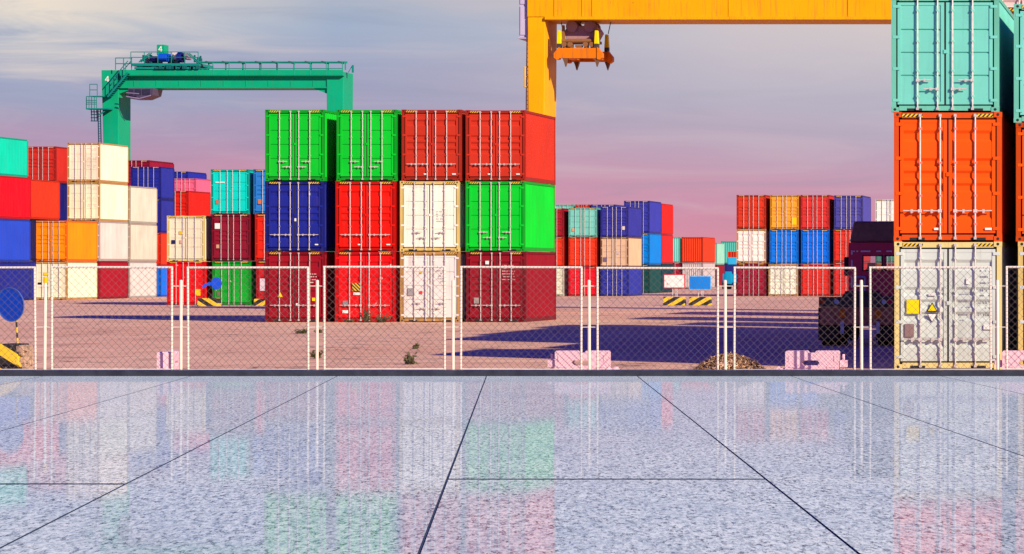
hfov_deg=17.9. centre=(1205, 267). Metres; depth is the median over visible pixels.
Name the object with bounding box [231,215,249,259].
door
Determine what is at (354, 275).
door
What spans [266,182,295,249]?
door
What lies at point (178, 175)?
door
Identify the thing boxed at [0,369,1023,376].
kerb
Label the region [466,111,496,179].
door
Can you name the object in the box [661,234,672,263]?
shipping container
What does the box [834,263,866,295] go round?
shipping container
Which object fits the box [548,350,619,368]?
water barrier
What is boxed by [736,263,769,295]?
shipping container
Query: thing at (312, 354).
weed
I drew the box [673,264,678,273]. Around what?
door
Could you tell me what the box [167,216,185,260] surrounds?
door
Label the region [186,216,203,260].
door
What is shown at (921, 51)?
door
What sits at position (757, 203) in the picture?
door
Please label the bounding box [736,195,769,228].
shipping container
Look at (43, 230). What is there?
door
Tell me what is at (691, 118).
sky
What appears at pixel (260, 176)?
door
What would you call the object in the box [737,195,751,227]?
door
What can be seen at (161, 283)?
shipping container
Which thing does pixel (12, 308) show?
round sign
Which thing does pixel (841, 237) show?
door
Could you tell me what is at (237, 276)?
door
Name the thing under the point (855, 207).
door
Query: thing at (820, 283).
door
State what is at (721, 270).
shipping container
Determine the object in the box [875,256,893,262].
shipping container
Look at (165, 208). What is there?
shipping container
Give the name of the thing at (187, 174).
shipping container
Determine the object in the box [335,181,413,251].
shipping container
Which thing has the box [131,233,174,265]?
shipping container
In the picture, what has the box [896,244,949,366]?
door
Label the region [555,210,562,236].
door
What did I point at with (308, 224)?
door
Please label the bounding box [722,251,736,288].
yard tractor
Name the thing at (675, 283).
signboard
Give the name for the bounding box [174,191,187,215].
door
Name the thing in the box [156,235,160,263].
door
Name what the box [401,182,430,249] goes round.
door
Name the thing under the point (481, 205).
door
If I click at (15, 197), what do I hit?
shipping container
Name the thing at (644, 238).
door
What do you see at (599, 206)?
shipping container
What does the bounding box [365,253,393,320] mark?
door
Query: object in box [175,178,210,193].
shipping container
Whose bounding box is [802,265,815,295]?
door
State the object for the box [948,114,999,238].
door
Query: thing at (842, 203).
door
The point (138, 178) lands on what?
door
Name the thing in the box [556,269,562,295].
door
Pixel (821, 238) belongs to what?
door
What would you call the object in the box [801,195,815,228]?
door
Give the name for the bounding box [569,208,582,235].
door
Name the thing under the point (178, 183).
door
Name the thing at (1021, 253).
door
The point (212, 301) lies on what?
arrow sign
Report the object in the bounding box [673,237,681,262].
shipping container
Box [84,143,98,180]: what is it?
door
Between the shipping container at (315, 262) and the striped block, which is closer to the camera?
the shipping container at (315, 262)
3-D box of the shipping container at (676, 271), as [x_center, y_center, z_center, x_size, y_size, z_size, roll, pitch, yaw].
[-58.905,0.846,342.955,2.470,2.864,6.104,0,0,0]
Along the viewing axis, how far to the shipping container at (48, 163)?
247.21 m
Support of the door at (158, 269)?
in the shipping container at (161, 283)
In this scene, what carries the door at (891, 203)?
in the shipping container at (884, 209)
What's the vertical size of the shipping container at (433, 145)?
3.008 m
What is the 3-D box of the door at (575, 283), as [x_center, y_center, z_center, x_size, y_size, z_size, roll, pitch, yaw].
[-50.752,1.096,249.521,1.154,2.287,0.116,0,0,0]
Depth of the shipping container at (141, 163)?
251.45 m
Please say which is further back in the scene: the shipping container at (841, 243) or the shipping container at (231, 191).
the shipping container at (841, 243)
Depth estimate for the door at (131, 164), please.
251.40 m
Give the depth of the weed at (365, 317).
129.40 m
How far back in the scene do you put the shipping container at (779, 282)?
249.53 m
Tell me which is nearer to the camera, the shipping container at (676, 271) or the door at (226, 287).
the door at (226, 287)
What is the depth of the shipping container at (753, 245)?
249.53 m
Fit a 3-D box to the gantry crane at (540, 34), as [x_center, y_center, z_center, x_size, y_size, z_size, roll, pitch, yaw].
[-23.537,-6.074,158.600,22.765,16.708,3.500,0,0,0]
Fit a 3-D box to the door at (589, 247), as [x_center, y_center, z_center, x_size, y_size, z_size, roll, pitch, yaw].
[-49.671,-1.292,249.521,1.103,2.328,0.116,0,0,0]
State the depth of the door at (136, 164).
251.40 m
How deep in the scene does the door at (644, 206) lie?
277.26 m
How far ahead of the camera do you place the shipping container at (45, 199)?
221.97 m
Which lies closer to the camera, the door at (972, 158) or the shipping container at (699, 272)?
the door at (972, 158)
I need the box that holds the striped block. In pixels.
[253,299,264,305]
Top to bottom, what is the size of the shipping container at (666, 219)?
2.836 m
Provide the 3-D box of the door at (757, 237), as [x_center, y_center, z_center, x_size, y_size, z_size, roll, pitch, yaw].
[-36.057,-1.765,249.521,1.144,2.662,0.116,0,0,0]
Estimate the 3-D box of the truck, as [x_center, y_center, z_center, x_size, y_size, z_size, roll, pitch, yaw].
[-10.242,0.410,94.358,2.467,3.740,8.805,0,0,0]
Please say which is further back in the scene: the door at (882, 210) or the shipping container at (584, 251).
the door at (882, 210)
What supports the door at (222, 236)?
in the shipping container at (233, 237)
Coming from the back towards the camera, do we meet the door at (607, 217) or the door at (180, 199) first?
the door at (180, 199)
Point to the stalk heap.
(739, 364)
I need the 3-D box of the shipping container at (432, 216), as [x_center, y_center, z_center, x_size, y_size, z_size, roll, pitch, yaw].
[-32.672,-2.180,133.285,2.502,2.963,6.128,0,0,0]
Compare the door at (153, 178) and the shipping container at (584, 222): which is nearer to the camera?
the door at (153, 178)
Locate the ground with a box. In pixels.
[0,286,994,368]
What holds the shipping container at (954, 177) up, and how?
on the shipping container at (998, 257)
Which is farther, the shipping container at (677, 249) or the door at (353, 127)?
the shipping container at (677, 249)
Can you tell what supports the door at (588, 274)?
in the shipping container at (589, 273)
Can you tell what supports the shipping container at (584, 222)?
on the shipping container at (584, 251)
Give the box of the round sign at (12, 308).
[0,287,33,368]
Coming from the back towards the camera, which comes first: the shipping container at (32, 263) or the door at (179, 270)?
the shipping container at (32, 263)
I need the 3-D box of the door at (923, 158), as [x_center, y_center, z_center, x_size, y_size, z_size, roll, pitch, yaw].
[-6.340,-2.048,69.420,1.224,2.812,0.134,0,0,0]
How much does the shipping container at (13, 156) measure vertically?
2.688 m
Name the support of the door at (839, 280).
in the shipping container at (839, 280)
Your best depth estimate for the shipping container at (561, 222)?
249.54 m
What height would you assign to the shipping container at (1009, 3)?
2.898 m
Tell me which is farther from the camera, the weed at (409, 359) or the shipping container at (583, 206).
the shipping container at (583, 206)
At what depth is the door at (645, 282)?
277.26 m
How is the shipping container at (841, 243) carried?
on the shipping container at (839, 280)
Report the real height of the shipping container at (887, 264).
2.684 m
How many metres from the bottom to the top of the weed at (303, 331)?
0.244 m
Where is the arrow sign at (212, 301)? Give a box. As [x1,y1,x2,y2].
[197,277,221,305]
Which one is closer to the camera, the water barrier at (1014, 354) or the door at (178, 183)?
the water barrier at (1014, 354)
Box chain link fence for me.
[0,266,1023,368]
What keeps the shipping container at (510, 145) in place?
on the shipping container at (501, 216)
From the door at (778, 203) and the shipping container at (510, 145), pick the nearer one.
the shipping container at (510, 145)
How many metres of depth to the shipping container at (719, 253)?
380.15 m
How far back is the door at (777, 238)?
249.51 m
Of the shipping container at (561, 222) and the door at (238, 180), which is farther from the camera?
the shipping container at (561, 222)
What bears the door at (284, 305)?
in the shipping container at (315, 262)
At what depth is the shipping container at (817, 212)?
249.53 m
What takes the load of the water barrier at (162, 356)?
on the ground
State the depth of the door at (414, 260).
130.33 m
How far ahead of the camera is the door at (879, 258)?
261.87 m
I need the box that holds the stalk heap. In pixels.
[694,352,766,368]
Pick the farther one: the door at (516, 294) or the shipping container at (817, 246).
the shipping container at (817, 246)
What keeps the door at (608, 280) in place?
in the shipping container at (610, 280)
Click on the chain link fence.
(317, 327)
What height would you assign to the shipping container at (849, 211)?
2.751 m
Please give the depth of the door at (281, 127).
130.33 m
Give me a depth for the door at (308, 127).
130.33 m
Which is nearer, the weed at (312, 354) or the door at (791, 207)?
the weed at (312, 354)
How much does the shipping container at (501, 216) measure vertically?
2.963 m
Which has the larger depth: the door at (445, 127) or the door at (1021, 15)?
the door at (445, 127)
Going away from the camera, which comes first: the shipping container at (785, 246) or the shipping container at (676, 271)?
the shipping container at (785, 246)
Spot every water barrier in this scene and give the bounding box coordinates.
[157,351,178,368]
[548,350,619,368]
[776,350,847,368]
[995,350,1023,368]
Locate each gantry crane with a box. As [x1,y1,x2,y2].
[86,45,353,251]
[518,0,890,251]
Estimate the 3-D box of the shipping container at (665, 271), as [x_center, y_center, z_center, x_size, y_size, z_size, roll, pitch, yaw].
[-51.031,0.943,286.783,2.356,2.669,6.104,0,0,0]
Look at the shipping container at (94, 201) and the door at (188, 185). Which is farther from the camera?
the door at (188, 185)
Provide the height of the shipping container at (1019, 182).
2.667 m
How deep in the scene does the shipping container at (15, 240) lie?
215.65 m
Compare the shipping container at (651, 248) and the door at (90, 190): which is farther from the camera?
the shipping container at (651, 248)
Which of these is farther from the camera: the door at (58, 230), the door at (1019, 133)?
the door at (58, 230)
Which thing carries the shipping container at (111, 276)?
on the ground
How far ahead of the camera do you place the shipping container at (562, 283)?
249.54 m
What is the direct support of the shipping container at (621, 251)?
on the shipping container at (610, 280)
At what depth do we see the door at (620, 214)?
249.51 m
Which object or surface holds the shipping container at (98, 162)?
on the shipping container at (94, 201)
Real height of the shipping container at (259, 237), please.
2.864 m
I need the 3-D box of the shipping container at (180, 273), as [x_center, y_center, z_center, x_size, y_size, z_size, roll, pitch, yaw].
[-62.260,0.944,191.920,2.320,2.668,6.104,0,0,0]
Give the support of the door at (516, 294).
in the shipping container at (543, 283)
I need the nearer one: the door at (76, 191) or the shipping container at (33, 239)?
the shipping container at (33, 239)
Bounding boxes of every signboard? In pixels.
[663,274,685,304]
[689,276,711,304]
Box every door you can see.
[27,147,40,179]
[36,221,50,260]
[36,262,50,298]
[41,147,55,179]
[51,221,66,260]
[51,262,66,298]
[68,143,83,179]
[68,183,83,218]
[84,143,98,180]
[84,183,98,219]
[128,161,133,185]
[131,167,146,186]
[134,161,148,166]
[146,167,160,196]
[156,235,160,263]
[157,201,160,230]
[157,268,160,294]
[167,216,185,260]
[167,262,186,304]
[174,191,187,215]
[175,179,182,190]
[176,172,186,177]
[183,179,194,190]
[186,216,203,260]
[186,262,203,304]
[211,170,230,212]
[212,215,231,259]
[213,262,231,304]
[230,170,247,212]
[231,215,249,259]
[232,262,249,304]
[254,170,264,212]
[256,215,273,259]
[257,263,264,298]
[266,111,295,179]
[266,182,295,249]
[266,253,295,320]
[295,111,322,179]
[295,182,322,249]
[295,253,322,320]
[336,182,366,249]
[336,253,365,320]
[337,111,367,179]
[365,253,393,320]
[366,182,394,249]
[367,111,395,179]
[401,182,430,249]
[401,253,430,320]
[402,111,432,179]
[430,182,457,249]
[430,253,458,320]
[432,111,459,179]
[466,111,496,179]
[466,182,496,249]
[467,253,496,320]
[495,182,523,249]
[496,111,523,179]
[496,253,524,320]
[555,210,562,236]
[555,237,562,264]
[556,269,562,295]
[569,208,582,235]
[569,237,582,265]
[569,268,579,295]
[583,208,595,235]
[583,237,595,265]
[583,267,595,295]
[601,207,614,235]
[601,237,614,266]
[601,269,614,295]
[614,207,627,235]
[614,237,627,266]
[615,269,627,295]
[624,201,636,207]
[637,201,648,232]
[637,235,648,262]
[641,265,648,292]
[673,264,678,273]
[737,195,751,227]
[737,230,751,262]
[737,264,751,295]
[751,195,764,227]
[751,230,764,262]
[751,264,764,295]
[769,265,783,295]
[770,230,784,263]
[771,195,784,228]
[783,265,796,295]
[784,230,797,263]
[785,195,797,228]
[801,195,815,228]
[801,230,815,263]
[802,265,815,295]
[815,195,828,228]
[815,230,828,263]
[816,265,828,295]
[834,230,848,261]
[834,263,847,295]
[835,196,848,228]
[848,231,851,256]
[849,196,861,228]
[876,200,889,220]
[877,256,888,262]
[889,201,893,220]
[893,0,946,109]
[896,114,949,238]
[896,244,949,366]
[945,0,996,109]
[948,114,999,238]
[948,244,999,366]
[1002,0,1023,6]
[1016,11,1023,114]
[1018,130,1023,233]
[1020,252,1023,323]
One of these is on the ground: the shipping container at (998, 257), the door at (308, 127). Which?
the shipping container at (998, 257)
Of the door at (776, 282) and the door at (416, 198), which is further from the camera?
the door at (776, 282)
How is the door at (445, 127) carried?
in the shipping container at (433, 145)
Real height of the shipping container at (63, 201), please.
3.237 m
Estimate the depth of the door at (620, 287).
249.51 m
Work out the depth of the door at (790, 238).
249.51 m
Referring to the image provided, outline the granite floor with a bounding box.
[0,376,1023,553]
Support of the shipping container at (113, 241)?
on the shipping container at (111, 276)
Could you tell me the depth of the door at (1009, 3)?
82.46 m
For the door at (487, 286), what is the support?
in the shipping container at (543, 283)
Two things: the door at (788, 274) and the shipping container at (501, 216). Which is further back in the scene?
the door at (788, 274)
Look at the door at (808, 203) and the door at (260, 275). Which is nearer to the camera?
the door at (260, 275)
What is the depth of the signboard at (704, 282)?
188.23 m
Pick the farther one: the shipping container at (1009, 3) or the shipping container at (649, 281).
the shipping container at (649, 281)
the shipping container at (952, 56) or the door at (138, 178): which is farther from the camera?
the door at (138, 178)
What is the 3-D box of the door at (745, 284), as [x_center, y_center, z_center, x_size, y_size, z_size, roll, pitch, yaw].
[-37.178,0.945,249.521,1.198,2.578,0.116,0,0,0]
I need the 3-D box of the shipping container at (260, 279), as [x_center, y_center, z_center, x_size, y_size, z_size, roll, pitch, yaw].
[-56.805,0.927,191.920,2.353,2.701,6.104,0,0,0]
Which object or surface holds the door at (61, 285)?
in the shipping container at (63, 286)
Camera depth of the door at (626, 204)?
277.26 m
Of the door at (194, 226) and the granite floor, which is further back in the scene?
the door at (194, 226)
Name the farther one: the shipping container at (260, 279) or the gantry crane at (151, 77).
the gantry crane at (151, 77)
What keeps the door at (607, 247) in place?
in the shipping container at (621, 251)
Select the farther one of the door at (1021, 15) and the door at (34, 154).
the door at (34, 154)
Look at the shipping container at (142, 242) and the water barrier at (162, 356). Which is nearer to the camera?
the water barrier at (162, 356)
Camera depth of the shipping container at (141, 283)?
235.72 m
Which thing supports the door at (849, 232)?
in the shipping container at (841, 243)
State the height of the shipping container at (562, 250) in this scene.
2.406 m
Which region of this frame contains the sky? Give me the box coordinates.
[0,0,893,262]
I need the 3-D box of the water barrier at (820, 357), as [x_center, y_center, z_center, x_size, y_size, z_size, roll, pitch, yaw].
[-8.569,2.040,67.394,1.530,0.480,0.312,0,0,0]
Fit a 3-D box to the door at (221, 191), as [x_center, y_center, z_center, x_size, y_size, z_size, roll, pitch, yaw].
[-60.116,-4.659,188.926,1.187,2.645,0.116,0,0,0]
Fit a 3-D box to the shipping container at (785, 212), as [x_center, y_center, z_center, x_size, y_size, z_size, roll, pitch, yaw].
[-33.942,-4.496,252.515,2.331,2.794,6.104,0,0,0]
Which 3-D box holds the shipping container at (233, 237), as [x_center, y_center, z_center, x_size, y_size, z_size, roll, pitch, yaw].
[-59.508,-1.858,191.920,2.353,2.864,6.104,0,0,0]
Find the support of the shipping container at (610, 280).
on the ground
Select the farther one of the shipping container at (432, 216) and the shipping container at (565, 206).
the shipping container at (565, 206)
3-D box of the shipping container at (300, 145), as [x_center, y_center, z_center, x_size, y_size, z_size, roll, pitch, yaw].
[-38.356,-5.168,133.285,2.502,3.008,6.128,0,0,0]
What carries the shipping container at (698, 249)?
on the shipping container at (699, 272)
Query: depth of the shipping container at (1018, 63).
69.42 m
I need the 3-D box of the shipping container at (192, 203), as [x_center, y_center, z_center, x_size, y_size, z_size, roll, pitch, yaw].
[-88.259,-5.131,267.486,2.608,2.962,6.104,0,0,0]
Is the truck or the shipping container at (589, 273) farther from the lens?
the shipping container at (589, 273)
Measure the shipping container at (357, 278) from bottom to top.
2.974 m
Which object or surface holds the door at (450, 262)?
in the shipping container at (452, 262)
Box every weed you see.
[294,328,306,333]
[309,350,322,358]
[359,308,373,321]
[369,313,391,322]
[403,351,417,364]
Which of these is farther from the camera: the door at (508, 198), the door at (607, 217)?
the door at (607, 217)
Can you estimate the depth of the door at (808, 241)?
249.51 m
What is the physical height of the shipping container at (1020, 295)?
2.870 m
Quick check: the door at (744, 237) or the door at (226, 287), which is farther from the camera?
the door at (744, 237)
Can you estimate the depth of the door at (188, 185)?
299.21 m
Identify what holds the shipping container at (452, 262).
on the ground
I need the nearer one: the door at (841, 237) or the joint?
the joint
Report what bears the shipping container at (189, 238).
on the shipping container at (180, 273)
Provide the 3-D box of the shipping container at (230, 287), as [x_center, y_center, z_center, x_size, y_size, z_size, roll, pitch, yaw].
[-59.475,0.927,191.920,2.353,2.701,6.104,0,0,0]
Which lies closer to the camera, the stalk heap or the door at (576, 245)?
the stalk heap
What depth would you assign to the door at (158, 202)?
244.92 m
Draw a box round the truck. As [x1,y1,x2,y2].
[818,221,893,344]
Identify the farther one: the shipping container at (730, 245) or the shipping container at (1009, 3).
the shipping container at (730, 245)
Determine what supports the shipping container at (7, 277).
on the ground
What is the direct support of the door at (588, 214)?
in the shipping container at (584, 222)
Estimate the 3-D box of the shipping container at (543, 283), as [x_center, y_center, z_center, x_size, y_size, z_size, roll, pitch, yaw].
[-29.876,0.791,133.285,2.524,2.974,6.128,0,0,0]
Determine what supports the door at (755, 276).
in the shipping container at (746, 283)
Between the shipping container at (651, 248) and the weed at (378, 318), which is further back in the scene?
the shipping container at (651, 248)
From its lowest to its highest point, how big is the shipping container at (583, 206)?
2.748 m
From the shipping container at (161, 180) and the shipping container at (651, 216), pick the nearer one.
the shipping container at (161, 180)
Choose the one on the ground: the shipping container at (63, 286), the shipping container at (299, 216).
the shipping container at (63, 286)
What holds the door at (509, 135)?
in the shipping container at (510, 145)
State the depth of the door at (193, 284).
188.94 m
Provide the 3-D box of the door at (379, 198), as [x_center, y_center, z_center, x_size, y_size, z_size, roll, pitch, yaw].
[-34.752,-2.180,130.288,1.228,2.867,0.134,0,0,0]
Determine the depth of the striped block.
186.01 m
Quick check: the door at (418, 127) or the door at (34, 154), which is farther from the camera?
the door at (34, 154)
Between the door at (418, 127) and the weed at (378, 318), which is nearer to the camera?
the weed at (378, 318)
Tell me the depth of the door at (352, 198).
130.30 m
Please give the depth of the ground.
102.86 m
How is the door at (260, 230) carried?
in the shipping container at (259, 237)
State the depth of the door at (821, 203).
249.51 m
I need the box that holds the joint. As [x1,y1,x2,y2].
[0,377,858,553]
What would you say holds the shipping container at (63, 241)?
on the shipping container at (63, 286)
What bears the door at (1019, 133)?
in the shipping container at (1019, 182)
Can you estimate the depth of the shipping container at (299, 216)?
130.31 m
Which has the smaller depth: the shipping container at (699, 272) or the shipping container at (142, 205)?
the shipping container at (142, 205)
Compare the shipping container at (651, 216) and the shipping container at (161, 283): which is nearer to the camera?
the shipping container at (161, 283)
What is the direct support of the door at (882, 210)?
in the shipping container at (884, 209)
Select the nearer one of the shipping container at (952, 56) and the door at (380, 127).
the shipping container at (952, 56)
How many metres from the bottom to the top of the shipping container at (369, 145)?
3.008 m
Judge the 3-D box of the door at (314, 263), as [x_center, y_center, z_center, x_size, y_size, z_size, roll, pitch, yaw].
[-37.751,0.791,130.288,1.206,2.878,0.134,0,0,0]
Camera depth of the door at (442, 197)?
130.33 m
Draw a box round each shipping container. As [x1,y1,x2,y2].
[0,137,27,176]
[0,175,30,219]
[0,219,30,261]
[0,262,30,299]
[24,219,56,260]
[27,146,66,182]
[30,179,59,219]
[30,261,56,299]
[36,220,97,261]
[36,262,97,299]
[57,183,66,220]
[67,143,128,183]
[67,182,128,221]
[68,261,128,298]
[90,221,128,260]
[128,160,173,185]
[128,186,156,223]
[128,223,156,261]
[128,262,156,297]
[131,167,174,199]
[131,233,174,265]
[157,199,174,232]
[157,268,166,296]
[167,216,211,261]
[167,262,211,304]
[174,191,210,215]
[175,171,206,178]
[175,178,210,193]
[211,169,252,213]
[212,214,254,260]
[212,261,255,304]
[253,169,264,213]
[255,214,319,260]
[256,261,264,298]
[265,110,336,181]
[265,181,350,251]
[265,251,334,321]
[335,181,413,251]
[335,251,399,321]
[336,110,401,181]
[400,181,478,251]
[400,251,465,321]
[401,110,465,181]
[465,110,555,184]
[465,181,554,251]
[466,251,555,321]
[555,204,574,208]
[555,208,568,236]
[555,237,568,265]
[556,268,568,295]
[568,208,600,236]
[568,237,600,266]
[568,267,600,295]
[575,204,590,207]
[591,204,623,207]
[600,207,641,237]
[600,237,641,266]
[600,269,641,295]
[624,201,660,233]
[636,233,660,264]
[641,265,660,292]
[642,264,672,292]
[661,203,672,234]
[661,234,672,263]
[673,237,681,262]
[673,263,681,288]
[682,237,714,262]
[682,263,714,288]
[700,243,724,264]
[715,265,724,286]
[721,241,736,263]
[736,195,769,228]
[736,229,769,262]
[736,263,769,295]
[768,264,800,295]
[770,195,800,229]
[770,230,800,263]
[800,195,833,229]
[801,230,833,263]
[801,264,833,295]
[834,195,870,229]
[834,230,870,262]
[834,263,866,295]
[875,199,893,220]
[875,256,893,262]
[875,263,893,269]
[891,0,1013,120]
[894,112,1017,243]
[894,242,1017,368]
[1002,0,1023,6]
[1014,4,1023,122]
[1016,123,1023,241]
[1018,242,1023,364]
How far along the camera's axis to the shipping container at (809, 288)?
249.53 m
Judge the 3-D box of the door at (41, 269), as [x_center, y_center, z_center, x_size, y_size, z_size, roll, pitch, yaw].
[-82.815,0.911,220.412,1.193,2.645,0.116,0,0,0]
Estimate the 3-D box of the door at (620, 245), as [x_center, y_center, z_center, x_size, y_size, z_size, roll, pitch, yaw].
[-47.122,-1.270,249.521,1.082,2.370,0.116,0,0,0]
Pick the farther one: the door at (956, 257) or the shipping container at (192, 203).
the shipping container at (192, 203)
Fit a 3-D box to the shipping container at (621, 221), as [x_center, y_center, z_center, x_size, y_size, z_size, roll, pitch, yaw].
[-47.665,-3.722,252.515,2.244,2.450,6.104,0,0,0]
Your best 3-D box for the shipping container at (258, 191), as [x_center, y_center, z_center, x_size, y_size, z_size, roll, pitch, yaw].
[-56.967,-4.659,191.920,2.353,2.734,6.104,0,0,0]
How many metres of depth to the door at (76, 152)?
226.46 m
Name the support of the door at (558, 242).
in the shipping container at (562, 250)
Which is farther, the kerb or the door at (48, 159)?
the door at (48, 159)
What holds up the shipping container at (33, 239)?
on the shipping container at (32, 263)
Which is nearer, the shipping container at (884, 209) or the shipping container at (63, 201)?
the shipping container at (63, 201)
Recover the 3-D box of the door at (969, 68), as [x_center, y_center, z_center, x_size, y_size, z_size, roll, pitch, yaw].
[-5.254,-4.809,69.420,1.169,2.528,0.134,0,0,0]
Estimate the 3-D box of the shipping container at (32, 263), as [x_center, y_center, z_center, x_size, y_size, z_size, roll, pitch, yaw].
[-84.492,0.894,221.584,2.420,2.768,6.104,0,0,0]

